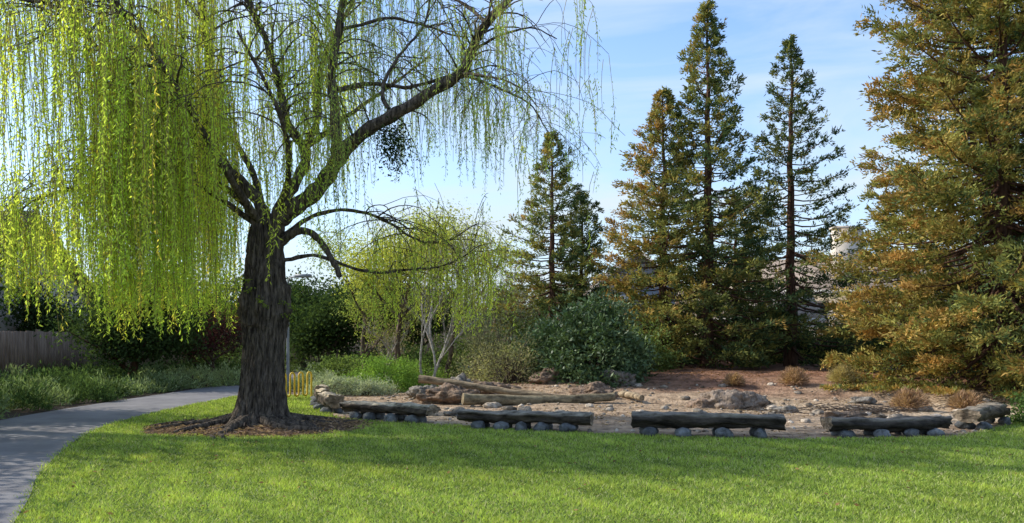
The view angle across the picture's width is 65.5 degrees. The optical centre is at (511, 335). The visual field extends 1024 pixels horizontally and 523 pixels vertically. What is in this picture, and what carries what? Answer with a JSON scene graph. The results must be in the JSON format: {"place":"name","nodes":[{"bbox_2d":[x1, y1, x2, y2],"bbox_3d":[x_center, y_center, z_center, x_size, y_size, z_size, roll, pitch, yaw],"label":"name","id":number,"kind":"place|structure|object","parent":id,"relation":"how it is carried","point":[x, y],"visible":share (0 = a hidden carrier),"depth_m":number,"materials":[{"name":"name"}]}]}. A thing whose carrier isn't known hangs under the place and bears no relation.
{"place":"outdoors","nodes":[
{"label":"outdoors","id":0,"kind":"place"},
{"bbox_2d":[0,356,1023,521],"bbox_3d":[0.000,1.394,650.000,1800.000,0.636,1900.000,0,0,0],"label":"ground","id":1,"kind":"structure","parent":0,"point":[776,392],"depth_m":20.05,"materials":[{"name":"brown soil"}]},
{"bbox_2d":[0,237,42,320],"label":"evergreen tree","id":2,"kind":"object","parent":1,"relation":"on","point":[1,307],"visible":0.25,"depth_m":17.47,"materials":[{"name":"green plant"}]},
{"bbox_2d":[0,225,89,330],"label":"walls","id":3,"kind":"structure","parent":1,"relation":"on","point":[12,327],"depth_m":30.93,"materials":[{"name":"beige paint"}]},
{"bbox_2d":[0,211,102,309],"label":"roof","id":4,"kind":"structure","parent":3,"relation":"on","point":[75,275],"depth_m":33.15,"materials":[{"name":"grey"}]},
{"bbox_2d":[0,269,101,331],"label":"evergreen tree","id":5,"kind":"object","parent":1,"relation":"on","point":[32,316],"visible":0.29,"depth_m":28.97,"materials":[{"name":"green plant"}]},
{"bbox_2d":[0,329,201,377],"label":"wooden fence","id":6,"kind":"object","parent":1,"relation":"on","point":[18,348],"visible":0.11,"depth_m":25.81,"materials":[{"name":"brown wood"}]},
{"bbox_2d":[0,358,240,418],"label":"planting bed shrubs","id":7,"kind":"object","parent":1,"relation":"on","point":[37,388],"visible":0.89,"depth_m":20.96,"materials":[{"name":"green plant"}]},
{"bbox_2d":[29,263,223,379],"bbox_3d":[-11.986,-0.560,25.034,5.479,4.666,5.381,0,0,-32],"label":"evergreen shrub","id":8,"kind":"object","parent":1,"relation":"on","point":[118,348],"visible":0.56,"depth_m":24.24,"materials":[{"name":"green plant"}]},
{"bbox_2d":[141,366,200,389],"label":"rosemary shrub","id":9,"kind":"object","parent":1,"relation":"on","point":[181,385],"visible":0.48,"depth_m":24.39,"materials":[{"name":"green plant"}]},
{"bbox_2d":[115,260,241,366],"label":"evergreen tree","id":10,"kind":"object","parent":1,"relation":"on","point":[194,315],"visible":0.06,"depth_m":28.41,"materials":[{"name":"green plant"}]},
{"bbox_2d":[168,358,220,388],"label":"rosemary shrub","id":11,"kind":"object","parent":1,"relation":"on","point":[208,379],"visible":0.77,"depth_m":25.36,"materials":[{"name":"green plant"}]},
{"bbox_2d":[160,348,240,375],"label":"evergreen shrub","id":12,"kind":"object","parent":1,"relation":"on","point":[216,361],"visible":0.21,"depth_m":28.78,"materials":[{"name":"green plant"}]},
{"bbox_2d":[181,297,242,371],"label":"plum tree","id":13,"kind":"object","parent":1,"relation":"on","point":[218,335],"visible":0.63,"depth_m":26.67,"materials":[{"name":"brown plant"}]},
{"bbox_2d":[182,338,242,365],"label":"evergreen shrub","id":14,"kind":"object","parent":1,"relation":"on","point":[236,355],"visible":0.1,"depth_m":31.60,"materials":[{"name":"green plant"}]},
{"bbox_2d":[198,359,240,385],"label":"rosemary shrub","id":15,"kind":"object","parent":1,"relation":"on","point":[226,376],"visible":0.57,"depth_m":26.24,"materials":[{"name":"green plant"}]},
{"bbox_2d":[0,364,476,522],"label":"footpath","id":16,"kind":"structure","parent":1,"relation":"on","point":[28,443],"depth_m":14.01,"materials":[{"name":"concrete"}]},
{"bbox_2d":[238,344,321,371],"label":"evergreen shrub","id":17,"kind":"object","parent":1,"relation":"on","point":[293,364],"visible":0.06,"depth_m":36.11,"materials":[{"name":"green plant"}]},
{"bbox_2d":[223,262,360,371],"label":"oak tree","id":18,"kind":"object","parent":1,"relation":"on","point":[296,297],"visible":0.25,"depth_m":36.28,"materials":[{"name":"green plant"}]},
{"bbox_2d":[286,274,311,386],"bbox_3d":[-6.980,-0.180,26.000,0.840,3.660,0.240,0,0,0],"label":"street lamp","id":19,"kind":"object","parent":1,"relation":"on","point":[288,337],"visible":0.58,"depth_m":25.96,"materials":[{"name":"metal"}]},
{"bbox_2d":[287,368,341,390],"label":"silver shrub","id":20,"kind":"object","parent":1,"relation":"on","point":[314,375],"visible":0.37,"depth_m":23.84,"materials":[{"name":"grey plant"}]},
{"bbox_2d":[300,369,370,395],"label":"silver shrub","id":21,"kind":"object","parent":1,"relation":"on","point":[333,383],"visible":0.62,"depth_m":22.05,"materials":[{"name":"grey plant"}]},
{"bbox_2d":[300,351,376,380],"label":"evergreen shrub","id":22,"kind":"object","parent":1,"relation":"on","point":[348,363],"visible":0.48,"depth_m":28.54,"materials":[{"name":"green plant"}]},
{"bbox_2d":[295,268,394,355],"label":"oak tree","id":23,"kind":"object","parent":1,"relation":"on","point":[336,282],"visible":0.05,"depth_m":37.53,"materials":[{"name":"green plant"}]},
{"bbox_2d":[285,269,407,371],"bbox_3d":[-7.343,-0.531,33.653,5.392,4.622,5.212,0,0,29],"label":"evergreen shrub","id":24,"kind":"object","parent":1,"relation":"on","point":[319,330],"visible":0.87,"depth_m":32.85,"materials":[{"name":"green plant"}]},
{"bbox_2d":[340,372,399,395],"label":"silver shrub","id":25,"kind":"object","parent":1,"relation":"on","point":[365,388],"visible":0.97,"depth_m":22.07,"materials":[{"name":"grey plant"}]},
{"bbox_2d":[296,204,451,371],"bbox_3d":[-5.382,-1.488,29.913,6.245,6.506,5.616,0,0,0],"label":"yellow green tree","id":26,"kind":"object","parent":1,"relation":"on","point":[364,330],"visible":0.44,"depth_m":30.05,"materials":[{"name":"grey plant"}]},
{"bbox_2d":[333,347,432,392],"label":"green shrub","id":27,"kind":"object","parent":1,"relation":"on","point":[382,369],"visible":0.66,"depth_m":23.76,"materials":[{"name":"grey plant"}]},
{"bbox_2d":[344,308,425,365],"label":"bare tree","id":28,"kind":"object","parent":1,"relation":"on","point":[393,341],"visible":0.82,"depth_m":27.86,"materials":[{"name":"green plant"}]},
{"bbox_2d":[339,401,439,422],"bbox_3d":[-2.443,1.490,15.577,2.200,0.423,0.562,0,0,30],"label":"log bench","id":29,"kind":"object","parent":1,"relation":"on","point":[375,410],"visible":0.94,"depth_m":15.42,"materials":[{"name":"wood"}]},
{"bbox_2d":[352,345,426,375],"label":"evergreen shrub","id":30,"kind":"object","parent":1,"relation":"on","point":[372,354],"visible":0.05,"depth_m":30.81,"materials":[{"name":"green plant"}]},
{"bbox_2d":[344,336,437,366],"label":"evergreen shrub","id":31,"kind":"object","parent":1,"relation":"on","point":[406,342],"visible":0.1,"depth_m":38.11,"materials":[{"name":"green plant"}]},
{"bbox_2d":[362,280,434,354],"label":"oak tree","id":32,"kind":"object","parent":1,"relation":"on","point":[393,318],"visible":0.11,"depth_m":41.44,"materials":[{"name":"green plant"}]},
{"bbox_2d":[300,195,504,365],"bbox_3d":[-3.615,-1.491,27.206,6.786,6.499,6.521,0,0,0],"label":"yellow green tree","id":33,"kind":"object","parent":1,"relation":"on","point":[356,274],"visible":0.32,"depth_m":26.99,"materials":[{"name":"grey plant"}]},
{"bbox_2d":[284,327,521,362],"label":"wooden fence","id":34,"kind":"object","parent":1,"relation":"on","point":[426,350],"visible":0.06,"depth_m":48.51,"materials":[{"name":"brown wood"}]},
{"bbox_2d":[406,385,435,398],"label":"boulder","id":35,"kind":"object","parent":1,"relation":"on","point":[413,392],"visible":0.25,"depth_m":20.63,"materials":[{"name":"stone"}]},
{"bbox_2d":[391,353,455,388],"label":"green shrub","id":36,"kind":"object","parent":1,"relation":"on","point":[438,374],"visible":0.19,"depth_m":25.43,"materials":[{"name":"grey plant"}]},
{"bbox_2d":[379,333,472,376],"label":"evergreen shrub","id":37,"kind":"object","parent":1,"relation":"on","point":[426,358],"visible":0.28,"depth_m":32.57,"materials":[{"name":"green plant"}]},
{"bbox_2d":[385,281,472,354],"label":"oak tree","id":38,"kind":"object","parent":1,"relation":"on","point":[435,330],"visible":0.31,"depth_m":43.25,"materials":[{"name":"green plant"}]},
{"bbox_2d":[396,214,480,385],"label":"birch tree","id":39,"kind":"object","parent":1,"relation":"on","point":[422,336],"visible":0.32,"depth_m":23.97,"materials":[{"name":"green plant"}]},
{"bbox_2d":[400,220,484,386],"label":"birch tree","id":40,"kind":"object","parent":1,"relation":"on","point":[428,328],"visible":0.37,"depth_m":24.35,"materials":[{"name":"green plant"}]},
{"bbox_2d":[412,382,479,403],"bbox_3d":[-1.634,1.567,19.639,1.714,0.852,1.141,0,0,21],"label":"boulder","id":41,"kind":"object","parent":1,"relation":"on","point":[447,393],"visible":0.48,"depth_m":19.29,"materials":[{"name":"stone"}]},
{"bbox_2d":[442,409,458,415],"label":"boulder","id":42,"kind":"object","parent":1,"relation":"on","point":[453,412],"visible":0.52,"depth_m":16.41,"materials":[{"name":"stone"}]},
{"bbox_2d":[439,373,473,386],"bbox_3d":[-1.497,1.478,21.910,1.322,0.944,0.984,0,0,0],"label":"boulder","id":43,"kind":"object","parent":1,"relation":"on","point":[461,377],"visible":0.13,"depth_m":21.80,"materials":[{"name":"stone"}]},
{"bbox_2d":[414,289,505,368],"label":"bare tree","id":44,"kind":"object","parent":1,"relation":"on","point":[459,320],"visible":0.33,"depth_m":33.82,"materials":[{"name":"grey plant"}]},
{"bbox_2d":[92,251,830,355],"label":"background trees","id":45,"kind":"object","parent":1,"relation":"on","point":[538,311],"depth_m":67.08,"materials":[{"name":"green plant"}]},
{"bbox_2d":[394,200,537,378],"bbox_3d":[-1.919,-1.731,29.896,6.162,6.970,6.114,0,0,21],"label":"yellow green tree","id":46,"kind":"object","parent":1,"relation":"on","point":[450,355],"visible":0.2,"depth_m":29.06,"materials":[{"name":"grey plant"}]},
{"bbox_2d":[431,200,504,385],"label":"birch tree","id":47,"kind":"object","parent":1,"relation":"on","point":[444,347],"visible":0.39,"depth_m":24.61,"materials":[{"name":"green plant"}]},
{"bbox_2d":[429,325,506,377],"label":"evergreen shrub","id":48,"kind":"object","parent":1,"relation":"on","point":[443,361],"visible":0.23,"depth_m":31.62,"materials":[{"name":"green plant"}]},
{"bbox_2d":[439,310,518,381],"bbox_3d":[-1.006,0.392,25.426,3.071,2.522,3.173,0,0,20],"label":"grey shrub","id":49,"kind":"object","parent":1,"relation":"on","point":[477,348],"visible":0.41,"depth_m":25.42,"materials":[{"name":"brown plant"}]},
{"bbox_2d":[418,375,559,395],"bbox_3d":[-0.530,1.296,19.962,3.683,0.625,0.218,0,0,4],"label":"fallen log","id":50,"kind":"object","parent":1,"relation":"on","point":[424,379],"visible":0.66,"depth_m":19.91,"materials":[{"name":"brown wood"}]},
{"bbox_2d":[439,281,544,379],"bbox_3d":[-0.361,-0.270,28.072,3.836,3.936,3.787,0,0,29],"label":"lilac shrub","id":51,"kind":"object","parent":1,"relation":"on","point":[498,325],"visible":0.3,"depth_m":27.84,"materials":[{"name":"green plant"}]},
{"bbox_2d":[475,266,527,336],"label":"bare tree","id":52,"kind":"object","parent":1,"relation":"on","point":[498,296],"visible":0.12,"depth_m":39.75,"materials":[{"name":"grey plant"}]},
{"bbox_2d":[492,381,520,388],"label":"boulder","id":53,"kind":"object","parent":1,"relation":"on","point":[499,384],"visible":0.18,"depth_m":20.78,"materials":[{"name":"stone"}]},
{"bbox_2d":[464,325,558,384],"bbox_3d":[-0.027,0.604,23.478,3.160,1.886,2.686,0,0,-34],"label":"grey shrub","id":54,"kind":"object","parent":1,"relation":"on","point":[512,374],"visible":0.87,"depth_m":23.28,"materials":[{"name":"brown plant"}]},
{"bbox_2d":[488,313,540,366],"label":"evergreen shrub","id":55,"kind":"object","parent":1,"relation":"on","point":[522,329],"visible":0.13,"depth_m":29.67,"materials":[{"name":"green plant"}]},
{"bbox_2d":[498,282,546,328],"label":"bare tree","id":56,"kind":"object","parent":1,"relation":"on","point":[523,303],"visible":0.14,"depth_m":35.86,"materials":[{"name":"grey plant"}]},
{"bbox_2d":[457,408,593,432],"bbox_3d":[0.225,1.499,13.999,2.435,0.408,0.604,0,0,15],"label":"log bench","id":57,"kind":"object","parent":1,"relation":"on","point":[570,421],"visible":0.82,"depth_m":13.85,"materials":[{"name":"weathered wood log"},{"name":"stone"}]},
{"bbox_2d":[461,393,615,404],"bbox_3d":[0.672,1.499,19.111,3.816,0.334,0.280,0,0,-16],"label":"fallen log","id":58,"kind":"object","parent":1,"relation":"on","point":[481,399],"visible":0.89,"depth_m":18.94,"materials":[{"name":"wood"}]},
{"bbox_2d":[528,366,563,383],"bbox_3d":[0.993,1.261,22.616,1.024,0.822,0.898,0,0,-22],"label":"boulder","id":59,"kind":"object","parent":1,"relation":"on","point":[544,377],"visible":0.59,"depth_m":22.33,"materials":[{"name":"stone"}]},
{"bbox_2d":[500,308,593,381],"bbox_3d":[1.167,0.290,23.932,3.064,2.276,2.852,0,0,0],"label":"toyon shrub","id":60,"kind":"object","parent":1,"relation":"on","point":[540,332],"visible":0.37,"depth_m":23.59,"materials":[{"name":"green plant"}]},
{"bbox_2d":[476,130,617,351],"bbox_3d":[1.714,-3.517,32.170,6.571,9.545,6.304,0,0,0],"label":"redwood tree","id":61,"kind":"object","parent":1,"relation":"on","point":[543,303],"visible":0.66,"depth_m":31.66,"materials":[{"name":"green plant"}]},
{"bbox_2d":[529,190,627,328],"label":"redwood tree","id":62,"kind":"object","parent":1,"relation":"on","point":[594,220],"visible":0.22,"depth_m":32.71,"materials":[{"name":"green plant"}]},
{"bbox_2d":[526,281,654,388],"bbox_3d":[2.299,-0.033,22.918,3.821,3.122,3.524,0,0,0],"label":"toyon shrub","id":63,"kind":"object","parent":1,"relation":"on","point":[600,328],"visible":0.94,"depth_m":22.46,"materials":[{"name":"green plant"}]},
{"bbox_2d":[569,381,617,397],"bbox_3d":[2.097,1.512,20.370,1.266,0.686,0.968,0,0,-28],"label":"boulder","id":64,"kind":"object","parent":1,"relation":"on","point":[597,387],"visible":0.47,"depth_m":20.27,"materials":[{"name":"stone"}]},
{"bbox_2d":[599,369,636,385],"bbox_3d":[2.946,1.262,22.335,1.191,0.680,0.965,0,0,0],"label":"boulder","id":65,"kind":"object","parent":1,"relation":"on","point":[632,381],"visible":0.44,"depth_m":22.02,"materials":[{"name":"stone"}]},
{"bbox_2d":[593,323,665,376],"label":"toyon shrub","id":66,"kind":"object","parent":1,"relation":"on","point":[647,349],"visible":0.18,"depth_m":23.68,"materials":[{"name":"green plant"}]},
{"bbox_2d":[614,391,644,400],"bbox_3d":[2.896,1.528,20.300,0.208,0.265,1.537,0,0,-23],"label":"fallen log","id":67,"kind":"object","parent":1,"relation":"on","point":[631,395],"visible":0.77,"depth_m":19.99,"materials":[{"name":"beige wood"}]},
{"bbox_2d":[590,254,676,322],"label":"walls","id":68,"kind":"structure","parent":1,"relation":"on","point":[650,270],"depth_m":54.00,"materials":[{"name":"beige"}]},
{"bbox_2d":[626,314,684,371],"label":"evergreen shrub","id":69,"kind":"object","parent":1,"relation":"on","point":[668,365],"visible":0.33,"depth_m":26.13,"materials":[{"name":"green plant"}]},
{"bbox_2d":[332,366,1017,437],"bbox_3d":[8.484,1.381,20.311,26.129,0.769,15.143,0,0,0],"label":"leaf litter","id":70,"kind":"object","parent":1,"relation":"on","point":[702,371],"visible":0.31,"depth_m":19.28,"materials":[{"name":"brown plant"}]},
{"bbox_2d":[582,86,773,369],"bbox_3d":[5.553,-3.914,28.916,6.442,10.458,6.719,0,0,0],"label":"redwood tree","id":71,"kind":"object","parent":1,"relation":"on","point":[656,122],"visible":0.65,"depth_m":28.28,"materials":[{"name":"green plant"}]},
{"bbox_2d":[350,378,1023,432],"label":"scattered stones","id":72,"kind":"object","parent":1,"relation":"on","point":[611,408],"visible":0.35,"depth_m":18.07,"materials":[{"name":"grey stone"}]},
{"bbox_2d":[684,398,713,408],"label":"boulder","id":73,"kind":"object","parent":1,"relation":"on","point":[701,403],"visible":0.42,"depth_m":18.16,"materials":[{"name":"stone"}]},
{"bbox_2d":[631,411,786,438],"bbox_3d":[3.207,1.477,13.092,2.487,0.454,0.588,0,0,8],"label":"log bench","id":74,"kind":"object","parent":1,"relation":"on","point":[680,423],"visible":0.88,"depth_m":12.95,"materials":[{"name":"wood"},{"name":"stone"}]},
{"bbox_2d":[599,0,839,368],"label":"redwood tree","id":75,"kind":"object","parent":1,"relation":"on","point":[705,210],"visible":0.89,"depth_m":27.81,"materials":[{"name":"green plant"}]},
{"bbox_2d":[687,389,768,409],"bbox_3d":[5.092,1.635,18.501,1.928,0.817,1.262,0,0,0],"label":"boulder","id":76,"kind":"object","parent":1,"relation":"on","point":[729,399],"visible":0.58,"depth_m":18.14,"materials":[{"name":"stone"}]},
{"bbox_2d":[722,372,746,385],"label":"dry shrub","id":77,"kind":"object","parent":1,"relation":"on","point":[735,378],"visible":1,"depth_m":21.91,"materials":[{"name":"brown plant"}]},
{"bbox_2d":[673,191,813,363],"bbox_3d":[8.961,-2.326,32.718,5.691,7.211,6.472,0,0,0],"label":"redwood tree","id":78,"kind":"object","parent":1,"relation":"on","point":[775,357],"visible":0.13,"depth_m":31.86,"materials":[{"name":"green plant"}]},
{"bbox_2d":[768,405,797,413],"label":"boulder","id":79,"kind":"object","parent":1,"relation":"on","point":[787,407],"visible":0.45,"depth_m":17.43,"materials":[{"name":"stone"}]},
{"bbox_2d":[690,33,890,366],"bbox_3d":[10.433,-5.025,30.039,7.496,12.617,7.572,0,0,0],"label":"redwood tree","id":80,"kind":"object","parent":1,"relation":"on","point":[792,357],"visible":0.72,"depth_m":29.68,"materials":[{"name":"green plant"}]},
{"bbox_2d":[774,366,811,385],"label":"dry shrub","id":81,"kind":"object","parent":1,"relation":"on","point":[792,376],"visible":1,"depth_m":21.91,"materials":[{"name":"brown plant"}]},
{"bbox_2d":[624,302,984,363],"bbox_3d":[17.946,-0.192,33.751,31.085,3.166,4.270,0,0,0],"label":"hedge","id":82,"kind":"object","parent":1,"relation":"on","point":[827,343],"visible":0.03,"depth_m":33.20,"materials":[{"name":"green plant"}]},
{"bbox_2d":[824,362,862,383],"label":"dry shrub","id":83,"kind":"object","parent":1,"relation":"on","point":[840,373],"visible":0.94,"depth_m":21.88,"materials":[{"name":"yellow plant"}]},
{"bbox_2d":[821,411,867,417],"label":"boulder","id":84,"kind":"object","parent":1,"relation":"on","point":[846,414],"visible":0.49,"depth_m":15.86,"materials":[{"name":"stone"}]},
{"bbox_2d":[739,403,959,413],"bbox_3d":[7.208,1.542,16.758,4.797,0.226,1.843,0,0,0],"label":"brush pile","id":85,"kind":"object","parent":1,"relation":"on","point":[879,410],"visible":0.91,"depth_m":16.85,"materials":[{"name":"plant"}]},
{"bbox_2d":[848,396,876,404],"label":"boulder","id":86,"kind":"object","parent":1,"relation":"on","point":[864,400],"visible":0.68,"depth_m":18.76,"materials":[{"name":"stone"}]},
{"bbox_2d":[730,284,1022,345],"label":"walls","id":87,"kind":"structure","parent":1,"relation":"on","point":[834,300],"depth_m":42.00,"materials":[{"name":"beige paint"}]},
{"bbox_2d":[717,259,989,289],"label":"roof","id":88,"kind":"structure","parent":87,"relation":"on","point":[797,274],"depth_m":43.90,"materials":[{"name":"grey"}]},
{"bbox_2d":[820,415,952,437],"bbox_3d":[6.220,1.510,13.212,2.156,0.375,0.576,0,0,-7],"label":"log bench","id":89,"kind":"object","parent":1,"relation":"on","point":[905,425],"visible":0.91,"depth_m":13.06,"materials":[{"name":"wood"},{"name":"stone"}]},
{"bbox_2d":[816,169,989,373],"bbox_3d":[12.636,-1.945,25.598,5.388,7.064,5.731,0,0,23],"label":"redwood tree","id":90,"kind":"object","parent":1,"relation":"on","point":[845,334],"visible":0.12,"depth_m":25.49,"materials":[{"name":"green plant"}]},
{"bbox_2d":[889,385,933,410],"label":"dry shrub","id":91,"kind":"object","parent":1,"relation":"on","point":[907,398],"visible":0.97,"depth_m":17.46,"materials":[{"name":"brown plant"}]},
{"bbox_2d":[801,0,1023,398],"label":"redwood tree","id":92,"kind":"object","parent":1,"relation":"on","point":[948,323],"visible":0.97,"depth_m":20.45,"materials":[{"name":"green plant"}]},
{"bbox_2d":[890,5,1023,375],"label":"redwood tree","id":93,"kind":"object","parent":1,"relation":"on","point":[987,217],"visible":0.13,"depth_m":22.14,"materials":[{"name":"green plant"}]},
{"bbox_2d":[944,388,987,409],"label":"dry shrub","id":94,"kind":"object","parent":1,"relation":"on","point":[962,399],"visible":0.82,"depth_m":17.49,"materials":[{"name":"brown plant"}]},
{"bbox_2d":[952,402,1010,429],"bbox_3d":[8.587,1.472,14.482,1.788,0.458,0.581,0,0,-43],"label":"boulder","id":95,"kind":"object","parent":1,"relation":"on","point":[985,415],"visible":0.94,"depth_m":14.10,"materials":[{"name":"stone"}]},
{"bbox_2d":[993,386,1023,422],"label":"green shrub","id":96,"kind":"object","parent":1,"relation":"on","point":[1018,416],"visible":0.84,"depth_m":15.03,"materials":[{"name":"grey plant"}]},
{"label":"walls","id":97,"kind":"object","parent":1,"relation":"on","visible":0},
{"bbox_2d":[674,292,824,320],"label":"roof","id":98,"kind":"structure","parent":97,"relation":"on","point":[809,313],"depth_m":36.68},
{"bbox_2d":[0,0,1023,309],"label":"sky","id":99,"kind":"structure","parent":0,"point":[642,40],"materials":[{"name":"blue"}]},
{"bbox_2d":[9,394,1023,522],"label":"lawn","id":100,"kind":"structure","parent":0,"point":[441,504],"depth_m":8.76,"materials":[{"name":"green plant"}]},
{"bbox_2d":[141,416,374,437],"bbox_3d":[-4.494,1.578,14.430,4.106,0.120,3.220,0,0,0],"label":"mulch bed","id":101,"kind":"object","parent":100,"relation":"on","point":[282,434],"visible":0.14,"depth_m":13.51,"materials":[{"name":"bark"},{"name":"wood chips"}]},
{"bbox_2d":[285,371,311,396],"bbox_3d":[-5.718,1.318,20.750,0.046,0.764,1.229,0,0,40],"label":"bike rack","id":102,"kind":"object","parent":100,"relation":"on","point":[298,394],"visible":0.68,"depth_m":20.88,"materials":[{"name":"yellow metal"}]},
{"bbox_2d":[0,0,621,439],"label":"weeping willow tree","id":103,"kind":"object","parent":100,"relation":"on","point":[158,172],"visible":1,"depth_m":13.46,"materials":[{"name":"green plant"}]},
{"bbox_2d":[309,388,330,405],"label":"boulder","id":104,"kind":"object","parent":100,"relation":"on","point":[315,401],"visible":0.42,"depth_m":18.66,"materials":[{"name":"stone"}]},
{"bbox_2d":[312,391,344,412],"bbox_3d":[-4.011,1.458,17.497,0.585,0.460,1.337,0,0,-22],"label":"rock","id":105,"kind":"object","parent":100,"relation":"on","point":[329,401],"visible":0.98,"depth_m":16.98,"materials":[{"name":"stone"}]},
{"bbox_2d":[22,434,1016,521],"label":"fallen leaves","id":106,"kind":"object","parent":100,"relation":"on","point":[856,504],"visible":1,"depth_m":9.33,"materials":[{"name":"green plant"}]},
{"bbox_2d":[829,226,864,273],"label":"chimney","id":107,"kind":"object","parent":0,"point":[844,246],"visible":0.25,"depth_m":44.10,"materials":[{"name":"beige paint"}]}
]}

